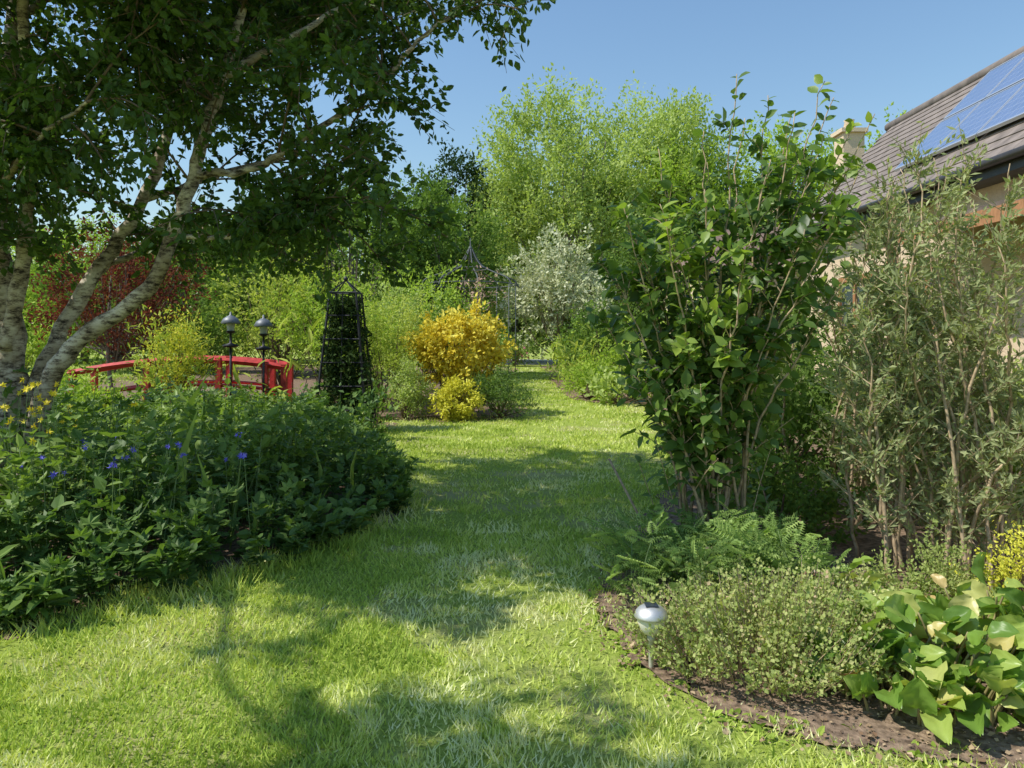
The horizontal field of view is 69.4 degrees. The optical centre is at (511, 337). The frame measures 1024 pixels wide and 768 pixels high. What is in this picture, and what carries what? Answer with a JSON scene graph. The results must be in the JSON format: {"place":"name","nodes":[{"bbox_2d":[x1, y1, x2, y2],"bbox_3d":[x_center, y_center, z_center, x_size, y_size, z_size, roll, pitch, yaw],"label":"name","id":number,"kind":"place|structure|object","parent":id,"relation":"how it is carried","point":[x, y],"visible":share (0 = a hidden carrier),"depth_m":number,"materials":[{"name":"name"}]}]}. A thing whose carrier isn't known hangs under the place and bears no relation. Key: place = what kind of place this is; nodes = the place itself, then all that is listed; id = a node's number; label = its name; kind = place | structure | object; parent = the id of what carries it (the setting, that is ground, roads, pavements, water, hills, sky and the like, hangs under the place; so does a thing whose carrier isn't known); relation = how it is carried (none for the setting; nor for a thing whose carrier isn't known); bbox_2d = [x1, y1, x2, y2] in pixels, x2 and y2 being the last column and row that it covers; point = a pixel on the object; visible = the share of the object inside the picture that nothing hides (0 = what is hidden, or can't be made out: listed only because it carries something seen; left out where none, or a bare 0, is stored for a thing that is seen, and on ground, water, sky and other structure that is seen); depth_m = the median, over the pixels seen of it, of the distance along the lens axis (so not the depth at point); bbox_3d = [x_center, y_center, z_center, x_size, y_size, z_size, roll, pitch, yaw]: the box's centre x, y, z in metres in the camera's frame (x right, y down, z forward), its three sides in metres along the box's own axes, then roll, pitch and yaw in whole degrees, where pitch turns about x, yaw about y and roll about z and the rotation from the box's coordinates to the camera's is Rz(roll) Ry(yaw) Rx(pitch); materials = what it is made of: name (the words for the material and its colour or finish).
{"place":"outdoors","nodes":[
{"label":"outdoors","id":0,"kind":"place"},
{"bbox_2d":[0,422,398,639],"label":"flower bed soil","id":1,"kind":"structure","parent":0,"point":[228,552],"depth_m":5.43,"materials":[{"name":"brown soil"}]},
{"bbox_2d":[33,363,130,423],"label":"pieris shrub","id":2,"kind":"object","parent":1,"relation":"on","point":[87,388],"visible":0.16,"depth_m":11.62,"materials":[{"name":"green plant"}]},
{"bbox_2d":[123,304,222,405],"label":"golden bamboo","id":3,"kind":"object","parent":1,"relation":"on","point":[159,358],"visible":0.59,"depth_m":11.44,"materials":[{"name":"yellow plant"}]},
{"bbox_2d":[67,356,292,408],"bbox_3d":[-5.838,0.969,13.280,3.600,1.251,1.115,0,0,-10],"label":"red footbridge","id":4,"kind":"object","parent":1,"relation":"on","point":[271,366],"visible":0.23,"depth_m":12.99,"materials":[{"name":"paint"}]},
{"bbox_2d":[132,295,238,415],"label":"golden privet shrub","id":5,"kind":"object","parent":1,"relation":"on","point":[177,376],"visible":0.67,"depth_m":11.53,"materials":[{"name":"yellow plant"}]},
{"bbox_2d":[0,340,426,630],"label":"herbaceous border","id":6,"kind":"object","parent":1,"relation":"on","point":[291,448],"visible":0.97,"depth_m":5.48,"materials":[{"name":"green plant"}]},
{"bbox_2d":[0,373,146,522],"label":"globeflower plant","id":7,"kind":"object","parent":6,"relation":"on","point":[4,407],"visible":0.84,"depth_m":5.36,"materials":[{"name":"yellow plant"}]},
{"bbox_2d":[20,432,250,554],"bbox_3d":[-2.719,1.081,5.030,1.811,0.764,1.301,0,0,0],"label":"cornflower plant","id":8,"kind":"object","parent":6,"relation":"on","point":[240,456],"visible":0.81,"depth_m":5.06,"materials":[{"name":"blue plant"}]},
{"bbox_2d":[166,373,265,420],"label":"pieris shrub","id":9,"kind":"object","parent":1,"relation":"on","point":[252,386],"visible":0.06,"depth_m":11.24,"materials":[{"name":"green plant"}]},
{"bbox_2d":[221,312,239,395],"bbox_3d":[-4.850,0.580,12.750,0.320,2.040,0.315,0,0,0],"label":"garden lantern","id":10,"kind":"object","parent":1,"relation":"on","point":[230,320],"visible":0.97,"depth_m":12.71,"materials":[{"name":"black metal"}]},
{"bbox_2d":[254,315,272,397],"bbox_3d":[-4.300,0.605,12.800,0.320,1.990,0.315,0,0,0],"label":"garden lantern","id":11,"kind":"object","parent":1,"relation":"on","point":[263,323],"visible":0.97,"depth_m":12.76,"materials":[{"name":"black metal"}]},
{"bbox_2d":[0,0,555,504],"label":"birch tree","id":12,"kind":"object","parent":1,"relation":"on","point":[178,82],"visible":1,"depth_m":5.88,"materials":[{"name":"green plant"}]},
{"bbox_2d":[233,311,333,402],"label":"iris plant","id":13,"kind":"object","parent":1,"relation":"on","point":[293,362],"visible":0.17,"depth_m":12.52,"materials":[{"name":"green plant"}]},
{"bbox_2d":[309,276,382,423],"bbox_3d":[-2.851,0.304,12.615,1.263,2.707,1.216,0,0,0],"label":"obelisk trellis","id":14,"kind":"object","parent":1,"relation":"on","point":[340,353],"visible":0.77,"depth_m":12.37,"materials":[{"name":"black metal"}]},
{"bbox_2d":[338,377,398,431],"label":"fern plant","id":15,"kind":"object","parent":1,"relation":"on","point":[368,398],"visible":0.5,"depth_m":11.55,"materials":[{"name":"green plant"}]},
{"bbox_2d":[59,365,526,421],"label":"flower bed soil","id":16,"kind":"structure","parent":0,"point":[297,382],"depth_m":24.33,"materials":[{"name":"brown soil"}]},
{"bbox_2d":[22,298,99,383],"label":"laurel shrub","id":17,"kind":"object","parent":16,"relation":"on","point":[31,351],"visible":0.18,"depth_m":17.01,"materials":[{"name":"green plant"}]},
{"bbox_2d":[23,213,220,397],"bbox_3d":[-8.489,-0.519,16.174,3.865,4.259,3.649,0,0,-24],"label":"red maple tree","id":18,"kind":"object","parent":16,"relation":"on","point":[117,335],"visible":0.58,"depth_m":15.78,"materials":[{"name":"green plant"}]},
{"bbox_2d":[54,280,258,395],"bbox_3d":[-8.442,0.083,17.849,4.184,3.155,4.536,0,0,-41],"label":"laurel shrub","id":19,"kind":"object","parent":16,"relation":"on","point":[219,348],"visible":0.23,"depth_m":17.76,"materials":[{"name":"green plant"}]},
{"bbox_2d":[90,230,268,371],"bbox_3d":[-14.066,-2.011,33.106,8.458,7.248,6.903,0,0,-23],"label":"field maple tree","id":20,"kind":"object","parent":16,"relation":"on","point":[181,294],"visible":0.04,"depth_m":32.03,"materials":[{"name":"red plant"}]},
{"bbox_2d":[171,200,368,376],"bbox_3d":[-9.452,-2.011,29.886,7.689,7.248,6.903,0,0,-15],"label":"field maple tree","id":21,"kind":"object","parent":16,"relation":"on","point":[217,297],"visible":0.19,"depth_m":28.82,"materials":[{"name":"green plant"}]},
{"bbox_2d":[192,247,371,395],"bbox_3d":[-5.900,-0.438,18.820,3.988,4.066,4.346,0,0,-43],"label":"golden elder tree","id":22,"kind":"object","parent":16,"relation":"on","point":[270,342],"visible":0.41,"depth_m":18.22,"materials":[{"name":"green plant"}]},
{"bbox_2d":[261,263,402,402],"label":"lilac shrub","id":23,"kind":"object","parent":16,"relation":"on","point":[310,309],"visible":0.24,"depth_m":17.17,"materials":[{"name":"green plant"}]},
{"bbox_2d":[235,160,449,352],"bbox_3d":[-6.017,-2.648,27.123,7.689,8.526,6.903,0,0,0],"label":"field maple tree","id":24,"kind":"object","parent":16,"relation":"on","point":[392,241],"visible":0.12,"depth_m":26.02,"materials":[{"name":"green plant"}]},
{"bbox_2d":[295,286,428,399],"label":"azalea shrub","id":25,"kind":"object","parent":16,"relation":"on","point":[319,343],"visible":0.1,"depth_m":16.25,"materials":[{"name":"green plant"}]},
{"bbox_2d":[354,285,436,412],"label":"spirea shrub","id":26,"kind":"object","parent":16,"relation":"on","point":[394,359],"visible":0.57,"depth_m":15.06,"materials":[{"name":"green plant"}]},
{"bbox_2d":[377,347,438,418],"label":"potentilla shrub","id":27,"kind":"object","parent":16,"relation":"on","point":[408,396],"visible":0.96,"depth_m":14.33,"materials":[{"name":"green plant"}]},
{"bbox_2d":[367,160,517,318],"bbox_3d":[-3.012,-2.860,30.003,6.213,8.953,7.305,0,0,10],"label":"field maple tree","id":28,"kind":"object","parent":16,"relation":"on","point":[453,205],"visible":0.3,"depth_m":28.97,"materials":[{"name":"green leaf"},{"name":"bark"}]},
{"bbox_2d":[374,254,512,391],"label":"laurel shrub","id":29,"kind":"object","parent":16,"relation":"on","point":[449,290],"visible":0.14,"depth_m":21.74,"materials":[{"name":"green plant"}]},
{"bbox_2d":[427,374,485,422],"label":"golden spirea shrub","id":30,"kind":"object","parent":16,"relation":"on","point":[450,405],"visible":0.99,"depth_m":14.01,"materials":[{"name":"yellow plant"}]},
{"bbox_2d":[399,292,517,401],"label":"golden maple shrub","id":31,"kind":"object","parent":16,"relation":"on","point":[472,330],"visible":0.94,"depth_m":14.92,"materials":[{"name":"yellow plant"}]},
{"bbox_2d":[416,290,508,385],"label":"laurel shrub","id":32,"kind":"object","parent":16,"relation":"on","point":[456,306],"visible":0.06,"depth_m":18.89,"materials":[{"name":"green plant"}]},
{"bbox_2d":[416,238,523,388],"bbox_3d":[-1.350,-0.810,24.000,3.291,4.820,3.290,0,0,-34],"label":"iron gazebo","id":33,"kind":"object","parent":16,"relation":"on","point":[470,251],"visible":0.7,"depth_m":23.94,"materials":[{"name":"metal"}]},
{"bbox_2d":[425,247,528,323],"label":"white blossom shrub","id":34,"kind":"object","parent":16,"relation":"on","point":[493,308],"visible":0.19,"depth_m":30.87,"materials":[{"name":"grey plant"}]},
{"bbox_2d":[458,338,518,404],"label":"potentilla shrub","id":35,"kind":"object","parent":16,"relation":"on","point":[503,366],"visible":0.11,"depth_m":17.11,"materials":[{"name":"green plant"}]},
{"bbox_2d":[458,362,547,419],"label":"hebe shrub","id":36,"kind":"object","parent":16,"relation":"on","point":[487,385],"visible":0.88,"depth_m":14.40,"materials":[{"name":"green plant"}]},
{"bbox_2d":[351,278,449,399],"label":"shrub","id":37,"kind":"object","parent":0,"point":[398,294],"visible":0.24,"depth_m":18.80,"materials":[{"name":"green plant"}]},
{"bbox_2d":[453,265,511,317],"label":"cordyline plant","id":38,"kind":"object","parent":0,"point":[477,290],"visible":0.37,"depth_m":20.56,"materials":[{"name":"green plant"}]},
{"bbox_2d":[0,338,1023,767],"bbox_3d":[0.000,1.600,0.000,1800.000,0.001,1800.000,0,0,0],"label":"lawn ground","id":39,"kind":"structure","parent":0,"point":[598,666],"depth_m":3.74,"materials":[{"name":"green plant"}]},
{"bbox_2d":[10,211,143,362],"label":"ash tree","id":40,"kind":"object","parent":39,"relation":"on","point":[64,242],"visible":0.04,"depth_m":44.94,"materials":[{"name":"green plant"}]},
{"bbox_2d":[13,237,183,370],"bbox_3d":[-18.888,-1.798,35.055,6.903,6.821,9.227,0,0,-16],"label":"field maple tree","id":41,"kind":"object","parent":39,"relation":"on","point":[41,285],"visible":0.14,"depth_m":32.32,"materials":[{"name":"green plant"}]},
{"bbox_2d":[22,261,642,357],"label":"hedge","id":42,"kind":"object","parent":39,"relation":"on","point":[27,325],"visible":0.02,"depth_m":43.76,"materials":[{"name":"green plant"}]},
{"bbox_2d":[271,217,432,350],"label":"ash tree","id":43,"kind":"object","parent":39,"relation":"on","point":[362,257],"depth_m":43.60,"materials":[{"name":"green plant"}]},
{"bbox_2d":[499,328,538,365],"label":"shrub","id":44,"kind":"object","parent":39,"relation":"on","point":[519,353],"visible":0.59,"depth_m":40.39,"materials":[{"name":"green plant"}]},
{"bbox_2d":[712,115,876,226],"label":"ash tree","id":45,"kind":"object","parent":39,"relation":"on","point":[772,152],"visible":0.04,"depth_m":42.75,"materials":[{"name":"green plant"}]},
{"bbox_2d":[0,0,1023,337],"label":"sky","id":46,"kind":"structure","parent":0,"point":[874,54],"materials":[{"name":"blue"}]},
{"bbox_2d":[501,359,557,364],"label":"gravel path","id":47,"kind":"structure","parent":0,"point":[543,361],"depth_m":46.12,"materials":[{"name":"grey gravel"}]},
{"bbox_2d":[406,137,503,299],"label":"sycamore tree","id":48,"kind":"object","parent":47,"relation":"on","point":[453,163],"visible":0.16,"depth_m":42.89,"materials":[{"name":"green plant"}]},
{"bbox_2d":[459,162,580,361],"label":"goat willow tree","id":49,"kind":"object","parent":47,"relation":"on","point":[512,327],"visible":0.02,"depth_m":47.18,"materials":[{"name":"green plant"}]},
{"bbox_2d":[549,70,739,342],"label":"goat willow tree","id":50,"kind":"object","parent":47,"relation":"on","point":[686,120],"visible":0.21,"depth_m":42.15,"materials":[{"name":"green plant"}]},
{"bbox_2d":[663,267,802,394],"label":"wing walls","id":51,"kind":"structure","parent":0,"point":[756,290],"depth_m":17.00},
{"bbox_2d":[830,119,867,183],"bbox_3d":[7.750,-1.765,17.000,0.600,6.430,0.600,0,0,0],"label":"chimney","id":52,"kind":"object","parent":51,"relation":"on","point":[856,136],"visible":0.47,"depth_m":16.76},
{"bbox_2d":[674,227,805,272],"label":"wing roof","id":53,"kind":"structure","parent":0,"point":[718,238],"depth_m":18.57,"materials":[{"name":"tile"}]},
{"bbox_2d":[540,365,1023,767],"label":"flower bed soil","id":54,"kind":"structure","parent":0,"point":[880,726],"depth_m":3.22,"materials":[{"name":"brown soil"}]},
{"bbox_2d":[495,219,619,377],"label":"white blossom shrub","id":55,"kind":"object","parent":54,"relation":"on","point":[546,279],"visible":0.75,"depth_m":26.96,"materials":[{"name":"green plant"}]},
{"bbox_2d":[537,323,612,390],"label":"shrub","id":56,"kind":"object","parent":54,"relation":"on","point":[561,357],"visible":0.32,"depth_m":20.77,"materials":[{"name":"green plant"}]},
{"bbox_2d":[455,62,699,363],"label":"goat willow tree","id":57,"kind":"object","parent":54,"relation":"on","point":[530,206],"visible":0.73,"depth_m":40.04,"materials":[{"name":"yellow green leaf"},{"name":"bark"}]},
{"bbox_2d":[538,292,623,370],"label":"rhododendron shrub","id":58,"kind":"object","parent":54,"relation":"on","point":[569,321],"visible":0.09,"depth_m":26.82,"materials":[{"name":"green plant"}]},
{"bbox_2d":[544,321,622,381],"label":"laurel shrub","id":59,"kind":"object","parent":54,"relation":"on","point":[556,349],"visible":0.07,"depth_m":25.15,"materials":[{"name":"green plant"}]},
{"bbox_2d":[553,343,622,399],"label":"euonymus shrub","id":60,"kind":"object","parent":54,"relation":"on","point":[575,376],"visible":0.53,"depth_m":18.86,"materials":[{"name":"green plant"}]},
{"bbox_2d":[533,292,656,378],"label":"rhododendron shrub","id":61,"kind":"object","parent":54,"relation":"on","point":[587,336],"visible":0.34,"depth_m":22.40,"materials":[{"name":"green plant"}]},
{"bbox_2d":[577,361,644,405],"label":"shrub","id":62,"kind":"object","parent":54,"relation":"on","point":[602,387],"visible":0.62,"depth_m":17.43,"materials":[{"name":"green plant"}]},
{"bbox_2d":[577,331,652,399],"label":"euonymus shrub","id":63,"kind":"object","parent":54,"relation":"on","point":[614,356],"visible":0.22,"depth_m":18.44,"materials":[{"name":"green plant"}]},
{"bbox_2d":[579,195,699,343],"bbox_3d":[6.411,-2.223,31.913,6.903,7.674,7.689,0,0,-36],"label":"field maple tree","id":64,"kind":"object","parent":54,"relation":"on","point":[633,305],"visible":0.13,"depth_m":31.45,"materials":[{"name":"green plant"}]},
{"bbox_2d":[634,602,667,669],"bbox_3d":[0.670,1.468,3.560,0.162,0.364,0.162,0,0,0],"label":"solar garden light","id":65,"kind":"object","parent":54,"relation":"on","point":[646,614],"visible":0.8,"depth_m":3.52,"materials":[{"name":"metal"}]},
{"bbox_2d":[619,254,761,376],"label":"privet shrub","id":66,"kind":"object","parent":54,"relation":"on","point":[701,282],"visible":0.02,"depth_m":16.63,"materials":[{"name":"green plant"}]},
{"bbox_2d":[592,110,809,277],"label":"ash tree","id":67,"kind":"object","parent":54,"relation":"on","point":[747,172],"visible":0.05,"depth_m":40.67,"materials":[{"name":"green plant"}]},
{"bbox_2d":[581,496,851,610],"bbox_3d":[1.193,1.311,4.659,1.531,0.580,1.510,0,0,0],"label":"bleeding heart plant","id":68,"kind":"object","parent":54,"relation":"on","point":[692,541],"visible":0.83,"depth_m":4.40,"materials":[{"name":"green plant"}]},
{"bbox_2d":[585,71,876,564],"bbox_3d":[1.575,-0.129,5.214,2.126,3.472,1.290,0,0,0],"label":"viburnum shrub","id":69,"kind":"object","parent":54,"relation":"on","point":[684,383],"visible":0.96,"depth_m":5.04,"materials":[{"name":"green plant"}]},
{"bbox_2d":[694,246,828,404],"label":"berberis shrub","id":70,"kind":"object","parent":54,"relation":"on","point":[766,313],"visible":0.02,"depth_m":12.11,"materials":[{"name":"green plant"}]},
{"bbox_2d":[653,346,874,516],"bbox_3d":[2.504,0.811,7.124,2.203,1.659,2.055,0,0,-29],"label":"cotoneaster shrub","id":71,"kind":"object","parent":54,"relation":"on","point":[798,412],"visible":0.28,"depth_m":6.77,"materials":[{"name":"green plant"}]},
{"bbox_2d":[612,546,916,703],"bbox_3d":[1.235,1.321,3.707,1.458,0.562,1.338,0,0,0],"label":"marjoram plant","id":72,"kind":"object","parent":54,"relation":"on","point":[719,618],"visible":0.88,"depth_m":3.43,"materials":[{"name":"green plant"}]},
{"bbox_2d":[590,583,967,767],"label":"ground weeds","id":73,"kind":"object","parent":54,"relation":"on","point":[821,729],"visible":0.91,"depth_m":3.05,"materials":[{"name":"green plant"}]},
{"bbox_2d":[709,419,874,548],"bbox_3d":[2.130,1.125,5.901,1.210,1.004,1.357,0,0,-35],"label":"berberis shrub","id":74,"kind":"object","parent":54,"relation":"on","point":[817,510],"visible":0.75,"depth_m":5.77,"materials":[{"name":"green plant"}]},
{"bbox_2d":[578,552,1023,767],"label":"leaf litter","id":75,"kind":"object","parent":54,"relation":"on","point":[826,742],"visible":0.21,"depth_m":3.02,"materials":[{"name":"brown plant"}]},
{"bbox_2d":[712,304,914,481],"bbox_3d":[3.425,0.528,8.510,2.826,2.214,2.918,0,0,29],"label":"privet shrub","id":76,"kind":"object","parent":54,"relation":"on","point":[821,359],"visible":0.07,"depth_m":8.51,"materials":[{"name":"green plant"}]},
{"bbox_2d":[745,555,888,604],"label":"bergenia plant","id":77,"kind":"object","parent":54,"relation":"on","point":[874,576],"visible":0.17,"depth_m":4.18,"materials":[{"name":"green plant"}]},
{"bbox_2d":[765,152,1023,531],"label":"willow shrub","id":78,"kind":"object","parent":54,"relation":"on","point":[865,477],"visible":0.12,"depth_m":6.20,"materials":[{"name":"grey plant"}]},
{"bbox_2d":[784,580,1023,744],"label":"bergenia plant","id":79,"kind":"object","parent":54,"relation":"on","point":[937,678],"visible":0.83,"depth_m":3.18,"materials":[{"name":"green plant"}]},
{"bbox_2d":[798,289,1023,476],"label":"privet shrub","id":80,"kind":"object","parent":54,"relation":"on","point":[1014,350],"visible":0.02,"depth_m":7.92,"materials":[{"name":"green plant"}]},
{"bbox_2d":[806,116,1023,592],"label":"willow shrub","id":81,"kind":"object","parent":54,"relation":"on","point":[987,461],"visible":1,"depth_m":4.85,"materials":[{"name":"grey plant"}]},
{"bbox_2d":[834,513,1002,605],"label":"heather plant","id":82,"kind":"object","parent":54,"relation":"on","point":[922,585],"visible":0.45,"depth_m":4.29,"materials":[{"name":"green plant"}]},
{"bbox_2d":[829,366,1023,530],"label":"cotoneaster shrub","id":83,"kind":"object","parent":54,"relation":"on","point":[983,483],"visible":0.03,"depth_m":6.21,"materials":[{"name":"green plant"}]},
{"bbox_2d":[900,552,1023,656],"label":"bergenia plant","id":84,"kind":"object","parent":54,"relation":"on","point":[978,591],"visible":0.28,"depth_m":3.75,"materials":[{"name":"green plant"}]},
{"bbox_2d":[949,515,1023,605],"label":"golden spirea shrub","id":85,"kind":"object","parent":54,"relation":"on","point":[1016,570],"visible":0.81,"depth_m":4.02,"materials":[{"name":"yellow plant"}]},
{"bbox_2d":[806,176,1023,426],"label":"walls","id":86,"kind":"structure","parent":0,"point":[995,192],"depth_m":9.63,"materials":[{"name":"beige paint"}]},
{"bbox_2d":[838,259,954,329],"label":"window frames","id":87,"kind":"structure","parent":86,"relation":"attached to","point":[845,281],"depth_m":13.16,"materials":[{"name":"wood"}]},
{"bbox_2d":[842,266,946,325],"bbox_3d":[6.145,-0.600,10.200,0.010,0.850,7.150,0,0,0],"label":"window glass","id":88,"kind":"object","parent":87,"relation":"in","point":[849,294],"visible":0.05,"depth_m":13.41,"materials":[{"name":"glass"}]},
{"bbox_2d":[812,46,1023,222],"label":"roof","id":89,"kind":"structure","parent":86,"relation":"on","point":[935,110],"depth_m":12.76,"materials":[{"name":"tile"}]},
{"bbox_2d":[789,145,1023,242],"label":"gutter","id":90,"kind":"object","parent":89,"relation":"attached to","point":[994,171],"visible":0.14,"depth_m":9.20,"materials":[{"name":"black metal"}]},
{"bbox_2d":[894,101,981,171],"bbox_3d":[6.539,-3.065,11.380,0.045,1.098,1.044,44,0,0],"label":"panel frame","id":91,"kind":"object","parent":89,"relation":"attached to","point":[896,169],"visible":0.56,"depth_m":11.43,"materials":[{"name":"metal"}]},
{"bbox_2d":[897,103,978,167],"bbox_3d":[6.539,-3.065,11.380,0.035,1.059,1.000,44,0,0],"label":"solar panel","id":92,"kind":"object","parent":91,"relation":"attached to","point":[941,131],"visible":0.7,"depth_m":11.34,"materials":[{"name":"blue glass"}]},
{"bbox_2d":[931,80,1023,155],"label":"panel frame","id":93,"kind":"object","parent":89,"relation":"attached to","point":[957,143],"visible":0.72,"depth_m":10.28,"materials":[{"name":"metal"}]},
{"bbox_2d":[935,81,1023,150],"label":"solar panel","id":94,"kind":"object","parent":93,"relation":"attached to","point":[979,116],"visible":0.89,"depth_m":10.28,"materials":[{"name":"blue glass"}]},
{"bbox_2d":[943,52,1023,119],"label":"panel frame","id":95,"kind":"object","parent":89,"relation":"attached to","point":[947,116],"visible":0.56,"depth_m":11.41,"materials":[{"name":"metal"}]},
{"bbox_2d":[948,53,1023,115],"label":"solar panel","id":96,"kind":"object","parent":95,"relation":"attached to","point":[987,84],"visible":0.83,"depth_m":11.38,"materials":[{"name":"blue glass"}]},
{"bbox_2d":[977,85,1023,135],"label":"panel frame","id":97,"kind":"object","parent":89,"relation":"attached to","point":[1001,124],"visible":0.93,"depth_m":9.43,"materials":[{"name":"metal"}]},
{"bbox_2d":[981,87,1023,130],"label":"solar panel","id":98,"kind":"object","parent":97,"relation":"attached to","point":[1013,106],"visible":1,"depth_m":9.49,"materials":[{"name":"blue glass"}]},
{"bbox_2d":[985,58,1023,98],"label":"panel frame","id":99,"kind":"object","parent":89,"relation":"attached to","point":[988,95],"visible":0.5,"depth_m":10.64,"materials":[{"name":"metal"}]},
{"bbox_2d":[990,59,1023,94],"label":"solar panel","id":100,"kind":"object","parent":99,"relation":"attached to","point":[1016,74],"visible":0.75,"depth_m":10.58,"materials":[{"name":"blue glass"}]},
{"bbox_2d":[884,199,1023,267],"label":"porch timber","id":101,"kind":"object","parent":86,"relation":"attached to","point":[995,212],"visible":0.1,"depth_m":8.04,"materials":[{"name":"brown wood"}]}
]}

